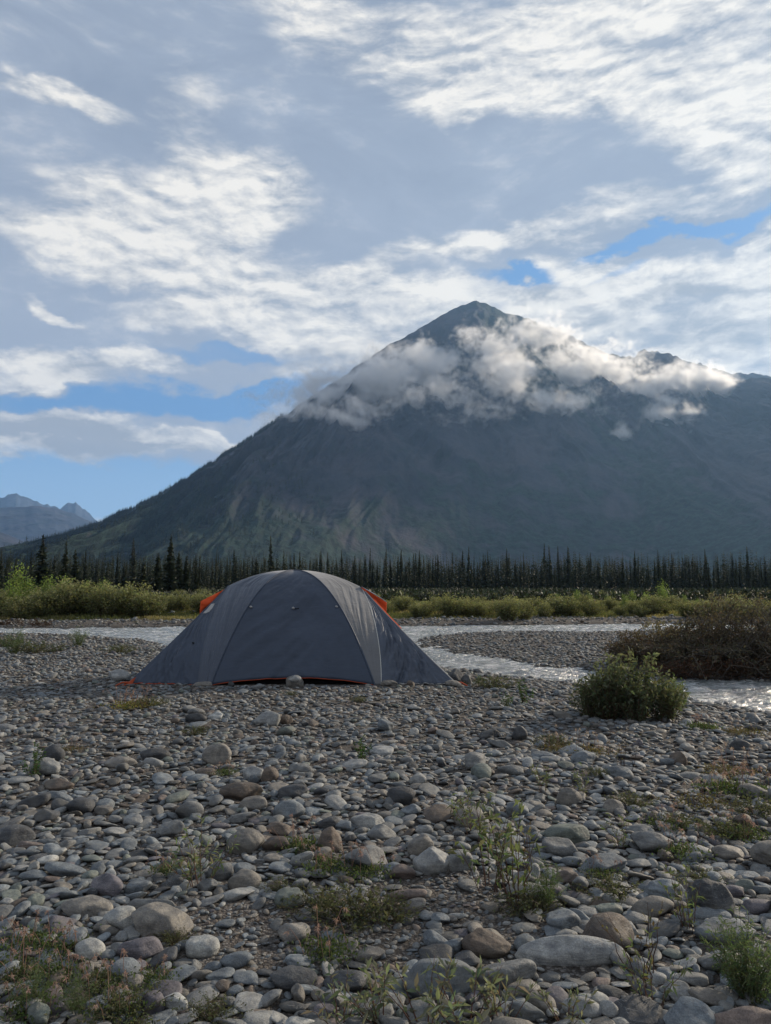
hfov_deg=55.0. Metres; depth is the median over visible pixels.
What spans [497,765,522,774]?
river stone
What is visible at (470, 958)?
river stone
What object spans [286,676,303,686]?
river stone
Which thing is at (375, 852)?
river stone
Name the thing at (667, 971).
river stone
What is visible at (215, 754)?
river stone
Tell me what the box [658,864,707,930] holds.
willow seedling
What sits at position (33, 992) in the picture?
shrub
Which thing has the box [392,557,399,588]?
spruce tree
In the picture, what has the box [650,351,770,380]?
cloud
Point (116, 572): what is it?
spruce tree
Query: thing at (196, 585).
spruce tree
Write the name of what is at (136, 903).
river stone
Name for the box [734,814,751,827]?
river stone
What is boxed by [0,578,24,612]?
leafy sapling
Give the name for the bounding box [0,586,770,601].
undergrowth
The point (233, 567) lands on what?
spruce tree
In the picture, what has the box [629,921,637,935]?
river stone
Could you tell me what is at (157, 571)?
spruce tree
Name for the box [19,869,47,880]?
river stone
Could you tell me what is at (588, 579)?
spruce tree
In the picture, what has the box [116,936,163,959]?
river stone
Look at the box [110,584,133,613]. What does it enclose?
willow bush
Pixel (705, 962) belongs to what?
river stone
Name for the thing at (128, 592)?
willow bush
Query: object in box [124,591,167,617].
willow bush
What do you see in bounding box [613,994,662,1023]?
river stone
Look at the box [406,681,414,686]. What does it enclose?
river stone
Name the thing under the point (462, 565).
spruce tree
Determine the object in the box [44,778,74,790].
river stone
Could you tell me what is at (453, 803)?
willow seedling
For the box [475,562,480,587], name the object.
spruce tree
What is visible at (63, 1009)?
river stone
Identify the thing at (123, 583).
spruce tree
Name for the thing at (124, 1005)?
plant
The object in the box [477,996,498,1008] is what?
river stone
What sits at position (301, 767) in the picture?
river stone
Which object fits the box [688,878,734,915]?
river stone
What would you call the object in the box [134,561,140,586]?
spruce tree
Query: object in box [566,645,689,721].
leafy bush
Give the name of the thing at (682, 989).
river stone
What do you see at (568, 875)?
river stone
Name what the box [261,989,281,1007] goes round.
river stone
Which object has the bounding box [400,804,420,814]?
river stone
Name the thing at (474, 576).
spruce tree
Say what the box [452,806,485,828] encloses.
river stone
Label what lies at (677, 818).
shrub
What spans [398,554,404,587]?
spruce tree
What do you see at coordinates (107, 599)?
willow bush
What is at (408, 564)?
spruce tree
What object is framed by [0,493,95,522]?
peaks
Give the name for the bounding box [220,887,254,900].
river stone
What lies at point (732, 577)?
spruce tree
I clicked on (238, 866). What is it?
river stone
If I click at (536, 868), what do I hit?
river stone
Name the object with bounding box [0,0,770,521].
sky
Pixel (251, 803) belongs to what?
river stone
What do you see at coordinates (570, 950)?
river stone
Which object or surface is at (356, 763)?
river stone
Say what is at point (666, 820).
seed head plant
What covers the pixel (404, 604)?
willow bush
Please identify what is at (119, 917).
river stone
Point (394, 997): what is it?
river stone
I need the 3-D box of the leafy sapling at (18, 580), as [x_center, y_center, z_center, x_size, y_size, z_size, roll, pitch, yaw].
[-14.088,2.888,28.582,1.178,2.088,1.165,-4,-7,33]
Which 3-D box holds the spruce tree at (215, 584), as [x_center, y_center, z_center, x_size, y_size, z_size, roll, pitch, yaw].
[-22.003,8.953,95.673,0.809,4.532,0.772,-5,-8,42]
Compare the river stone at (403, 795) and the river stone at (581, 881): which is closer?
the river stone at (581, 881)
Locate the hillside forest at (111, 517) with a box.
[0,412,320,577]
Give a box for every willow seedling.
[20,742,46,776]
[156,839,218,879]
[165,815,239,890]
[300,963,390,1023]
[329,957,400,1023]
[353,734,371,758]
[371,949,470,1023]
[406,956,531,1023]
[445,797,473,821]
[446,799,521,893]
[451,786,495,834]
[463,956,540,1017]
[478,799,546,906]
[500,691,513,706]
[517,678,535,703]
[530,759,551,792]
[532,984,597,1023]
[571,762,589,795]
[601,810,631,849]
[613,928,692,1007]
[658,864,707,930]
[670,675,689,708]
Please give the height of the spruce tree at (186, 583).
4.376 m
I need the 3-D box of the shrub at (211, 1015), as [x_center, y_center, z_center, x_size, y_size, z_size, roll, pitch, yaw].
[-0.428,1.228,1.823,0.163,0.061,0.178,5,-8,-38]
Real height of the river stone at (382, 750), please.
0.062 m
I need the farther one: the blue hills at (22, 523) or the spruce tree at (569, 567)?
the blue hills at (22, 523)
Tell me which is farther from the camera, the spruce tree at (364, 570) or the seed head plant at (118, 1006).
the spruce tree at (364, 570)
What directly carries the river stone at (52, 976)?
on the ground at (272, 947)
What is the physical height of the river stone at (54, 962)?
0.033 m
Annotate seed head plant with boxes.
[0,908,65,964]
[0,926,60,992]
[0,972,71,1023]
[11,938,114,992]
[21,919,101,964]
[47,736,91,751]
[60,948,144,995]
[72,964,156,1023]
[119,954,182,990]
[145,848,185,875]
[207,760,241,775]
[268,814,322,854]
[283,904,366,969]
[288,839,372,886]
[330,841,400,888]
[531,724,577,754]
[541,728,625,757]
[572,851,632,882]
[632,801,696,837]
[652,820,717,864]
[658,772,737,814]
[673,713,727,730]
[685,758,748,796]
[688,742,769,781]
[694,761,770,799]
[702,808,770,842]
[715,712,770,736]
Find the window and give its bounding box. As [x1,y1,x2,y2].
[204,603,213,612]
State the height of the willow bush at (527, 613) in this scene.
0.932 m
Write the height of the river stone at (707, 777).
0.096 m
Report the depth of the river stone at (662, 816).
3.42 m
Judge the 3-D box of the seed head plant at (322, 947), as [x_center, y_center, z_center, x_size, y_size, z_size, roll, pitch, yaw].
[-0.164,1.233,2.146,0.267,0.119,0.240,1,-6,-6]
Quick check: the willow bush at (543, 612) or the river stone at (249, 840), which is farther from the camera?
the willow bush at (543, 612)
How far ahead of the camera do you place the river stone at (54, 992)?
1.88 m
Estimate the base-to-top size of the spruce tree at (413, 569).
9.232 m
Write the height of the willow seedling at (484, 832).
0.336 m
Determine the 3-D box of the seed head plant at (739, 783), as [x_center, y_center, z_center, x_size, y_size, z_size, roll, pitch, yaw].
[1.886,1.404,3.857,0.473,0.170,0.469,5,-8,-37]
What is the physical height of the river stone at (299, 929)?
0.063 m
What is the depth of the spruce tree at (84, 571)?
112.63 m
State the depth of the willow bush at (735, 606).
25.94 m
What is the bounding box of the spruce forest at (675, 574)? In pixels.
[0,549,770,589]
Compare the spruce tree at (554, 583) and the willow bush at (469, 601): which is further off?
the spruce tree at (554, 583)
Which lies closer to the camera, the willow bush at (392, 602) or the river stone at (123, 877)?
the river stone at (123, 877)
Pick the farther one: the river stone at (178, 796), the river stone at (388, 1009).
the river stone at (178, 796)
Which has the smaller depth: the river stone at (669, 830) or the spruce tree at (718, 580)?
the river stone at (669, 830)
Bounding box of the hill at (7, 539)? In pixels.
[0,532,22,546]
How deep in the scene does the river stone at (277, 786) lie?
3.87 m
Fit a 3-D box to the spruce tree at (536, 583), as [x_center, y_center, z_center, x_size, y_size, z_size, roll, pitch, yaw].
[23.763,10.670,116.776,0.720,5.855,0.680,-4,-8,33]
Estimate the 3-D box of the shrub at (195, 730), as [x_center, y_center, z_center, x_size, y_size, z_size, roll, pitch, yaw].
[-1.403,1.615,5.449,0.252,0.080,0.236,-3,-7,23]
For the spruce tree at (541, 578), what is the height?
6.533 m
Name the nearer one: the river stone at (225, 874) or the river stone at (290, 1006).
the river stone at (290, 1006)
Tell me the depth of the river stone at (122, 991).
1.91 m
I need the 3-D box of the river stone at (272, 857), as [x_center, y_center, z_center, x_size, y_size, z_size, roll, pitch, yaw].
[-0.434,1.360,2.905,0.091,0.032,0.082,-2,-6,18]
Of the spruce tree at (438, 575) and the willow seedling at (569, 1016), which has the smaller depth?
the willow seedling at (569, 1016)
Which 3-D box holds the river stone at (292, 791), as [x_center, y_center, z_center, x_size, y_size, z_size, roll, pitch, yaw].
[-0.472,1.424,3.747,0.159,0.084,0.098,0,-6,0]
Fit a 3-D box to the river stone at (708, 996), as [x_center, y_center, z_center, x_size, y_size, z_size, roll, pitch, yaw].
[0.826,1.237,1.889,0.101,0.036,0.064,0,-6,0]
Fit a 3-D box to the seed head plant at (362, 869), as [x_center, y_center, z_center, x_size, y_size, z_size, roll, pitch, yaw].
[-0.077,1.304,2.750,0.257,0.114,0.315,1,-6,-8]
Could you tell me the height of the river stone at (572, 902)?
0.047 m
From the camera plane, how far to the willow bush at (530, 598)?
30.81 m
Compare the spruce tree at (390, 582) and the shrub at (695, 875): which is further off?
the spruce tree at (390, 582)
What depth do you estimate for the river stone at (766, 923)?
2.27 m
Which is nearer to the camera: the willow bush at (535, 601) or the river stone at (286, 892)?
the river stone at (286, 892)
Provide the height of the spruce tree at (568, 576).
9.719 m
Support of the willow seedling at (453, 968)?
on the ground at (272, 947)
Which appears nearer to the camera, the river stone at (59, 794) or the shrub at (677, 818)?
the shrub at (677, 818)
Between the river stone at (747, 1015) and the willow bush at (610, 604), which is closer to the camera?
the river stone at (747, 1015)
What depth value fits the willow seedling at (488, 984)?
1.82 m
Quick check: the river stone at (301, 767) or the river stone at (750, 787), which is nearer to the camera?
the river stone at (750, 787)
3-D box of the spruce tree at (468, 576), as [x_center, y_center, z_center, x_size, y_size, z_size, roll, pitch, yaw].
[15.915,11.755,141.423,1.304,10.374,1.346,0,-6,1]
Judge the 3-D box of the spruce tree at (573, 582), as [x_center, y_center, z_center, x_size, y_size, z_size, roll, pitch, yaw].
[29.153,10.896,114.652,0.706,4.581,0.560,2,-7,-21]
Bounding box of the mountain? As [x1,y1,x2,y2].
[0,301,770,582]
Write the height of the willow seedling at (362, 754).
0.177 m
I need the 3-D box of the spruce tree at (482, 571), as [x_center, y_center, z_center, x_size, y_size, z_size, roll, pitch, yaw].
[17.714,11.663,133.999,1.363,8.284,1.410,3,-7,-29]
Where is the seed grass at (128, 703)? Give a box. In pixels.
[93,684,171,711]
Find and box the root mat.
[0,617,51,626]
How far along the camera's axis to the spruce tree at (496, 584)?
143.60 m
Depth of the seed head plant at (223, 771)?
4.25 m
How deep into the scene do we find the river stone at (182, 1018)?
1.81 m
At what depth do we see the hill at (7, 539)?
2581.51 m
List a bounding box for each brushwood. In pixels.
[596,589,770,681]
[598,617,719,670]
[642,651,770,680]
[664,589,770,679]
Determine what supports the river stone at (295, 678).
on the river stone at (300, 683)
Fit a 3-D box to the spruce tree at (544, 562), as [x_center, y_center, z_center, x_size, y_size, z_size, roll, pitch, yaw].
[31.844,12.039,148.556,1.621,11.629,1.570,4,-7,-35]
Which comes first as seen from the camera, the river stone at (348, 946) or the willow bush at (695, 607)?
the river stone at (348, 946)
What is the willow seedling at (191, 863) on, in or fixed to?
on the ground at (272, 947)
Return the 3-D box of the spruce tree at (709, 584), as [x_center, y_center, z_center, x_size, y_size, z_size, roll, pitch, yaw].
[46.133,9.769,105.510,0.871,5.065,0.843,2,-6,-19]
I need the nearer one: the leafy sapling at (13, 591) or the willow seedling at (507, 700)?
the willow seedling at (507, 700)
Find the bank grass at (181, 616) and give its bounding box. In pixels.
[0,600,770,621]
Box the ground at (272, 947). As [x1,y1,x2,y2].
[0,599,770,1023]
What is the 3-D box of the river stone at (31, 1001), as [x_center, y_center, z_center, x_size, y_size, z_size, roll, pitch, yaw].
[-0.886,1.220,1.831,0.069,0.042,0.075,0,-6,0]
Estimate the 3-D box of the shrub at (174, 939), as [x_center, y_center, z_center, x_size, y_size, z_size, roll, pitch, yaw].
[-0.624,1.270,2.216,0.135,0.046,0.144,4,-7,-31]
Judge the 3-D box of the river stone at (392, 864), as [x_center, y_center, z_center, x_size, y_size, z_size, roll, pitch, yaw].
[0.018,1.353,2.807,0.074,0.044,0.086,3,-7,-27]
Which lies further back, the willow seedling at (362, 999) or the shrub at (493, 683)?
the shrub at (493, 683)
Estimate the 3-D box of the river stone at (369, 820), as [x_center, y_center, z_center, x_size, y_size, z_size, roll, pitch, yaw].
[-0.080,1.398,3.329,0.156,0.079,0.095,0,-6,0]
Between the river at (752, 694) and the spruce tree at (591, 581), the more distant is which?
the spruce tree at (591, 581)
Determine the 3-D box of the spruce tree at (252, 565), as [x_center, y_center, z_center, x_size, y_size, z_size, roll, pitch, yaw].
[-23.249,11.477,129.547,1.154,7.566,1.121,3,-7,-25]
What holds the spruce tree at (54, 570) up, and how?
on the ground at (272, 947)
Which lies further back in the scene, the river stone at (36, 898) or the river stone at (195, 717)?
the river stone at (195, 717)
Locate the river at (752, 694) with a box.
[0,623,770,726]
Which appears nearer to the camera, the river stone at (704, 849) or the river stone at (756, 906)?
the river stone at (756, 906)
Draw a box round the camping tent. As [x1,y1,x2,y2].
[116,570,467,685]
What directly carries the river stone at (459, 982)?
on the ground at (272, 947)
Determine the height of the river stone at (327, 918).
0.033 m
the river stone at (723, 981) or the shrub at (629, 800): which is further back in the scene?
the shrub at (629, 800)
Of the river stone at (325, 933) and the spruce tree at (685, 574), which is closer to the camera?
the river stone at (325, 933)
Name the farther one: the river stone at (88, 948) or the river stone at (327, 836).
the river stone at (327, 836)
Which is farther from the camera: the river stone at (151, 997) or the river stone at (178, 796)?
the river stone at (178, 796)
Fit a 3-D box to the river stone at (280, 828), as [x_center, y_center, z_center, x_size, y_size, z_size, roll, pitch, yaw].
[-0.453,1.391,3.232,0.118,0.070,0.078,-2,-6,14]
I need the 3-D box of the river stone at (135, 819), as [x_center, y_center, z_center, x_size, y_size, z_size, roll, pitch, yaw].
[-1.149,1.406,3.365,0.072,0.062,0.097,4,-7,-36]
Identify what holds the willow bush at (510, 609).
on the ground at (272, 947)
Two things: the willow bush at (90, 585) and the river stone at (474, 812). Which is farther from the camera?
the willow bush at (90, 585)
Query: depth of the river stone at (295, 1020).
1.79 m
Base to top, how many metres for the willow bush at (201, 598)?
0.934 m
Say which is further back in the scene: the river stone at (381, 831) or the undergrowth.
the undergrowth
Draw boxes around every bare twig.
[481,821,533,885]
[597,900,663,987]
[606,721,642,769]
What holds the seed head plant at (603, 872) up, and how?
on the ground at (272, 947)
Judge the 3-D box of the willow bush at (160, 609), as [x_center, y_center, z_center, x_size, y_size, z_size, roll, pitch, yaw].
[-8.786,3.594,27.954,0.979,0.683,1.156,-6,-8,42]
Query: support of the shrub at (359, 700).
on the ground at (272, 947)
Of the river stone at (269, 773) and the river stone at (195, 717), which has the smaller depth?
the river stone at (269, 773)
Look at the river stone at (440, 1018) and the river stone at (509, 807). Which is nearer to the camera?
the river stone at (440, 1018)
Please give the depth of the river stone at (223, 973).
2.00 m
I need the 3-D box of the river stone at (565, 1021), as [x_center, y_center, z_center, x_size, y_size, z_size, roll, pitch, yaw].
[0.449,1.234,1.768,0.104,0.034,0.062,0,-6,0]
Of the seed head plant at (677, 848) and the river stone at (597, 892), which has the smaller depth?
the river stone at (597, 892)
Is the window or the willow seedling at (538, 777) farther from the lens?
the window
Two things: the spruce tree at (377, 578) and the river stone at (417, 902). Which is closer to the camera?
the river stone at (417, 902)
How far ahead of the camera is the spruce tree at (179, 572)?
67.08 m
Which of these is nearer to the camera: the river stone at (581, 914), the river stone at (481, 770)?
the river stone at (581, 914)
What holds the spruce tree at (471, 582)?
on the ground at (272, 947)
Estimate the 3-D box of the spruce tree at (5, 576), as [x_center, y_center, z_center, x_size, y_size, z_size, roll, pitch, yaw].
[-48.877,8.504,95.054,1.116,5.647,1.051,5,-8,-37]
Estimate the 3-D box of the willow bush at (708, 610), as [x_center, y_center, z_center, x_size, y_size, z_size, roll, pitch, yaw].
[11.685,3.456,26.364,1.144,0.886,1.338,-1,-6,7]
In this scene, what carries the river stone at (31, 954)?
on the ground at (272, 947)
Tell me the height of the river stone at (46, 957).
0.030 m
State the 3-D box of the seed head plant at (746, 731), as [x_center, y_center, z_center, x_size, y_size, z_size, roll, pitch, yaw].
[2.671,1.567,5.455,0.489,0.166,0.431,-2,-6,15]
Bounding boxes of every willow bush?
[0,588,12,615]
[0,593,45,618]
[14,586,47,616]
[23,586,72,617]
[27,576,97,615]
[37,578,86,616]
[72,593,94,615]
[73,580,119,613]
[81,581,123,617]
[107,580,164,617]
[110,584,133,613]
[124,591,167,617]
[152,592,177,612]
[152,600,167,614]
[166,592,177,609]
[173,592,194,610]
[185,591,213,613]
[186,591,206,607]
[384,599,396,612]
[389,594,403,607]
[393,593,416,610]
[407,602,429,617]
[417,601,438,615]
[424,596,443,612]
[431,592,472,616]
[454,597,475,616]
[457,595,486,615]
[468,600,491,616]
[471,596,489,604]
[490,595,528,620]
[491,599,515,616]
[514,598,539,619]
[525,597,537,610]
[531,596,545,609]
[534,601,554,616]
[535,594,570,615]
[550,600,574,616]
[553,592,588,615]
[575,595,591,604]
[578,599,607,615]
[602,596,619,609]
[610,605,626,616]
[622,598,641,614]
[632,603,650,616]
[634,597,656,611]
[640,591,672,614]
[662,603,673,614]
[663,595,681,610]
[673,600,695,616]
[686,599,705,616]
[698,598,725,620]
[712,594,752,620]
[739,600,762,619]
[751,597,768,609]
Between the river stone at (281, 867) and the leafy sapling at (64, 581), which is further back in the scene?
the leafy sapling at (64, 581)
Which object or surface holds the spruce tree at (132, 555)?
on the ground at (272, 947)
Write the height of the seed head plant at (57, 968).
0.092 m
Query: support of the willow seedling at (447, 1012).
on the ground at (272, 947)
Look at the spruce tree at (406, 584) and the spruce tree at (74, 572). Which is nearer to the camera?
the spruce tree at (74, 572)
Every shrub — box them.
[0,627,32,653]
[0,636,29,646]
[0,957,47,994]
[8,960,54,1005]
[11,640,71,653]
[58,973,95,1013]
[64,964,129,1000]
[67,625,89,645]
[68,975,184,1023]
[100,643,139,653]
[133,695,169,707]
[152,925,197,945]
[172,988,252,1023]
[177,725,213,735]
[257,874,306,892]
[277,881,360,923]
[283,691,297,695]
[289,877,419,933]
[341,889,428,924]
[350,696,369,702]
[464,674,522,688]
[489,882,566,920]
[522,855,570,908]
[530,733,574,745]
[569,869,644,904]
[580,766,613,776]
[601,789,660,809]
[651,809,704,830]
[672,862,732,883]
[687,814,765,840]
[699,898,770,993]
[711,927,770,1006]
[719,794,770,818]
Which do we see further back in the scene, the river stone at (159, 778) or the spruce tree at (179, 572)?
the spruce tree at (179, 572)
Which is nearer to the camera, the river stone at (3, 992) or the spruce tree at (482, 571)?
the river stone at (3, 992)
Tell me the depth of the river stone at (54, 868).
2.75 m
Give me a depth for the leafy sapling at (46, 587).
30.91 m
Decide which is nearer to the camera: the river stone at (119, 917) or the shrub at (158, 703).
the river stone at (119, 917)
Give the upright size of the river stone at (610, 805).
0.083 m
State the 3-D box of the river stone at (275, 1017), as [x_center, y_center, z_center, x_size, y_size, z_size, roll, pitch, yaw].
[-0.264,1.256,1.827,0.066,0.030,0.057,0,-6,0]
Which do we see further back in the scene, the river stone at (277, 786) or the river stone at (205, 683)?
the river stone at (205, 683)
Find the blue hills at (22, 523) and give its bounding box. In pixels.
[0,506,90,541]
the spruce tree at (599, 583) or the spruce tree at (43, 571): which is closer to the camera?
the spruce tree at (43, 571)
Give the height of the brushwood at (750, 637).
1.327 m
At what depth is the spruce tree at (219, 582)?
105.19 m
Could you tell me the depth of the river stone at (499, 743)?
5.04 m
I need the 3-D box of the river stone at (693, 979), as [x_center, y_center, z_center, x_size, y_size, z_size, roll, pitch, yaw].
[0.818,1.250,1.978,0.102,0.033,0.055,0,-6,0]
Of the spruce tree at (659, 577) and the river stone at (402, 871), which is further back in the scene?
the spruce tree at (659, 577)
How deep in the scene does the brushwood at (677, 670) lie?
9.80 m
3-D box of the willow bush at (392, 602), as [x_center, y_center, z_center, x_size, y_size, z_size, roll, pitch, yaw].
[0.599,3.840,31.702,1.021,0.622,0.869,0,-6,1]
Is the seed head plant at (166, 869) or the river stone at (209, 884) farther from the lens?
the seed head plant at (166, 869)
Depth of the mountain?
1864.09 m
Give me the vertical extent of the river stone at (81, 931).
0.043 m
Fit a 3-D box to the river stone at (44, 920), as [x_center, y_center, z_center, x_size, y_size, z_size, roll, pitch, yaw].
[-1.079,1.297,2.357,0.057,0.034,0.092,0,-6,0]
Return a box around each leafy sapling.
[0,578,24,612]
[3,560,36,597]
[19,576,42,600]
[37,574,60,595]
[53,573,75,596]
[571,588,581,600]
[619,594,628,606]
[627,591,636,601]
[653,578,670,600]
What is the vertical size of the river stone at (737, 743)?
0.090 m
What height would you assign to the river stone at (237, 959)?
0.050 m
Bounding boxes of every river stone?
[0,816,9,824]
[0,816,24,829]
[0,824,35,845]
[0,915,15,930]
[0,949,20,961]
[0,960,20,981]
[0,983,14,996]
[7,901,30,917]
[8,979,38,995]
[10,897,27,906]
[12,928,29,944]
[12,997,40,1013]
[18,792,50,807]
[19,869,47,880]
[20,950,35,959]
[26,893,44,910]
[27,919,44,933]
[27,1001,50,1023]
[28,757,60,775]
[29,905,54,916]
[31,948,57,964]
[34,808,59,822]
[40,914,56,924]
[42,744,64,760]
[42,984,63,1006]
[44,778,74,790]
[44,861,86,875]
[45,961,62,972]
[45,969,67,984]
[48,791,72,800]
[49,915,76,933]
[50,998,72,1014]
[51,798,68,809]
[56,927,86,946]
[61,895,112,917]
[66,797,95,813]
[71,960,93,981]
[75,938,105,961]
[83,1007,98,1022]
[85,840,110,850]
[85,994,112,1010]
[90,873,122,896]
[102,905,135,928]
[103,756,136,767]
[103,827,125,836]
[107,957,140,979]
[109,669,130,680]
[110,942,122,956]
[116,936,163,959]
[116,989,133,997]
[117,874,128,882]
[117,974,146,990]
[123,813,142,826]
[123,856,147,862]
[124,880,151,893]
[127,899,175,908]
[131,902,193,938]
[137,959,146,967]
[140,748,169,760]
[140,990,164,1015]
[143,757,163,766]
[145,1009,176,1023]
[149,946,177,967]
[151,980,182,996]
[152,772,173,784]
[156,820,184,836]
[161,874,183,886]
[164,790,189,803]
[164,992,187,1011]
[165,964,197,981]
[175,801,203,817]
[177,1011,197,1023]
[185,713,206,721]
[185,934,219,958]
[186,774,208,781]
[186,984,219,1008]
[189,969,211,980]
[192,681,212,686]
[197,878,217,890]
[200,834,212,843]
[200,894,223,906]
[202,743,231,764]
[205,967,234,980]
[207,862,233,880]
[208,712,222,719]
[213,1017,247,1023]
[219,782,263,799]
[219,951,252,968]
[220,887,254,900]
[226,812,256,822]
[226,828,264,853]
[228,869,261,889]
[229,1007,239,1016]
[233,970,257,985]
[234,862,255,872]
[234,991,262,1011]
[238,796,266,810]
[242,1010,272,1023]
[243,766,262,778]
[260,766,278,781]
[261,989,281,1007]
[262,836,289,850]
[263,853,282,862]
[266,822,294,835]
[267,881,281,890]
[268,782,287,791]
[268,861,292,873]
[270,965,317,990]
[270,1010,287,1023]
[273,800,304,818]
[274,887,304,908]
[277,784,307,798]
[278,922,310,943]
[278,1001,308,1012]
[279,714,292,724]
[285,954,311,967]
[285,1016,313,1023]
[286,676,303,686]
[288,675,300,682]
[288,763,313,772]
[290,851,313,866]
[291,983,304,1002]
[292,878,308,888]
[298,1010,320,1019]
[313,846,331,861]
[313,945,336,952]
[313,1003,335,1017]
[317,816,339,829]
[317,826,342,852]
[317,907,337,919]
[319,989,343,1006]
[321,928,335,941]
[323,969,367,991]
[324,794,346,810]
[334,937,357,953]
[342,759,366,768]
[343,961,363,967]
[344,845,387,870]
[346,886,367,901]
[351,813,384,828]
[352,946,384,961]
[355,997,375,1015]
[366,824,395,839]
[370,745,393,756]
[375,1001,393,1019]
[377,719,392,730]
[378,990,405,1009]
[378,1014,408,1023]
[380,680,397,685]
[381,846,397,853]
[383,862,399,872]
[387,786,415,804]
[388,978,404,992]
[389,864,415,878]
[389,889,426,898]
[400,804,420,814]
[401,897,425,911]
[402,958,476,997]
[402,997,438,1023]
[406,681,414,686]
[407,834,433,855]
[413,846,448,874]
[419,783,439,794]
[419,944,453,958]
[422,804,452,823]
[423,929,447,945]
[430,912,449,922]
[438,1009,462,1023]
[444,938,462,951]
[445,680,462,686]
[447,849,472,871]
[448,669,462,681]
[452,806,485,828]
[454,950,479,966]
[457,878,479,891]
[461,675,471,684]
[461,927,510,957]
[465,752,485,769]
[465,990,479,1004]
[467,922,482,932]
[471,763,491,778]
[477,958,536,989]
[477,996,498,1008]
[479,729,499,738]
[485,928,503,937]
[489,740,512,747]
[492,1011,510,1018]
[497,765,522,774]
[498,1001,511,1015]
[502,853,526,866]
[506,801,528,815]
[506,881,545,899]
[507,979,539,996]
[508,1000,545,1020]
[512,726,527,739]
[513,871,530,881]
[514,933,534,949]
[514,935,622,965]
[523,858,544,867]
[523,910,541,922]
[527,991,556,1013]
[528,863,539,877]
[531,751,552,756]
[531,820,550,829]
[539,756,560,762]
[542,837,577,857]
[544,823,589,842]
[544,925,560,936]
[545,986,568,1008]
[546,908,580,928]
[552,1018,589,1023]
[555,928,577,934]
[556,744,583,754]
[556,869,577,882]
[557,787,581,804]
[557,895,580,907]
[560,856,581,866]
[562,996,601,1018]
[569,908,589,919]
[570,750,594,762]
[572,876,588,890]
[579,906,598,916]
[581,852,626,876]
[582,912,633,949]
[588,887,603,897]
[592,977,609,986]
[595,903,622,913]
[597,984,627,998]
[600,1000,618,1018]
[603,799,623,813]
[606,765,632,779]
[606,880,630,887]
[608,966,629,979]
[609,949,629,967]
[610,981,630,987]
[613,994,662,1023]
[619,896,638,905]
[625,911,647,925]
[626,958,648,979]
[627,858,651,867]
[627,872,654,879]
[628,824,654,831]
[628,980,655,995]
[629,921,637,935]
[630,831,673,852]
[631,895,673,916]
[632,936,656,946]
[636,929,644,935]
[644,879,683,900]
[644,948,661,963]
[646,970,666,984]
[649,919,679,937]
[655,820,684,834]
[656,967,677,980]
[657,812,667,820]
[663,979,690,1001]
[663,996,715,1023]
[669,751,687,765]
[672,972,709,986]
[682,751,695,761]
[687,844,710,857]
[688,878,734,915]
[688,987,726,1005]
[689,906,731,919]
[694,917,755,943]
[697,952,741,970]
[702,774,727,785]
[707,871,724,884]
[711,845,743,859]
[713,817,734,826]
[714,985,738,1000]
[714,1006,770,1023]
[720,974,744,994]
[725,885,744,897]
[729,738,750,750]
[733,870,759,881]
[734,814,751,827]
[736,783,768,798]
[738,899,770,914]
[749,840,770,865]
[750,863,770,873]
[762,919,770,934]
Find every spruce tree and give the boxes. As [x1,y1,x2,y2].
[0,549,4,589]
[3,558,8,587]
[11,559,17,587]
[29,550,31,576]
[31,534,52,589]
[50,556,57,586]
[57,541,71,587]
[70,549,80,587]
[81,551,87,587]
[90,559,93,585]
[93,560,99,586]
[114,553,119,584]
[118,563,127,587]
[129,538,135,571]
[129,548,136,586]
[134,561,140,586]
[136,558,148,590]
[147,553,163,590]
[161,535,178,590]
[175,551,182,588]
[178,556,191,590]
[189,558,194,585]
[191,562,200,590]
[198,557,201,588]
[209,558,213,588]
[213,564,218,588]
[217,568,222,588]
[224,559,228,587]
[231,552,238,583]
[233,558,238,581]
[250,556,253,575]
[252,556,258,574]
[267,536,273,571]
[292,555,295,569]
[340,550,344,577]
[352,556,357,583]
[358,565,361,586]
[363,557,366,585]
[368,550,371,585]
[370,563,374,587]
[375,562,379,587]
[381,561,387,588]
[387,562,393,588]
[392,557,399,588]
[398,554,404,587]
[403,565,408,587]
[407,557,411,587]
[411,554,414,583]
[412,553,417,586]
[417,550,422,587]
[430,561,434,587]
[434,556,436,586]
[435,558,441,587]
[448,568,450,587]
[451,552,454,586]
[461,551,466,585]
[466,547,469,587]
[469,565,473,587]
[472,562,475,587]
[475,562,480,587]
[480,556,486,587]
[481,556,490,587]
[486,552,490,580]
[490,564,494,587]
[495,565,498,588]
[497,560,499,587]
[503,548,511,587]
[504,555,512,587]
[512,559,519,587]
[519,565,522,587]
[522,552,526,586]
[534,566,537,588]
[538,563,544,588]
[542,543,547,584]
[546,545,553,587]
[553,565,556,587]
[556,554,561,588]
[564,547,571,587]
[564,548,572,588]
[572,572,574,587]
[578,555,581,587]
[585,558,589,587]
[589,563,593,588]
[595,564,602,588]
[613,561,616,587]
[619,557,626,588]
[629,564,633,587]
[632,551,638,587]
[637,560,640,586]
[640,566,643,587]
[647,569,650,587]
[652,562,657,587]
[656,551,661,589]
[662,557,666,588]
[664,560,667,588]
[669,552,675,587]
[679,570,685,588]
[684,558,687,588]
[687,560,692,588]
[693,564,697,588]
[696,564,700,587]
[702,549,707,587]
[702,567,705,588]
[706,563,711,587]
[712,563,715,587]
[717,557,721,588]
[728,555,734,587]
[734,560,737,587]
[737,561,743,587]
[745,547,750,586]
[746,556,751,587]
[752,565,755,589]
[757,559,760,585]
[760,560,764,587]
[763,557,770,588]
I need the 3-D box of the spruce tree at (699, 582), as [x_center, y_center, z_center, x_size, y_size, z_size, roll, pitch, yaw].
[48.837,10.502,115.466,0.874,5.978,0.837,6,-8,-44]
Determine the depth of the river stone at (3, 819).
3.40 m

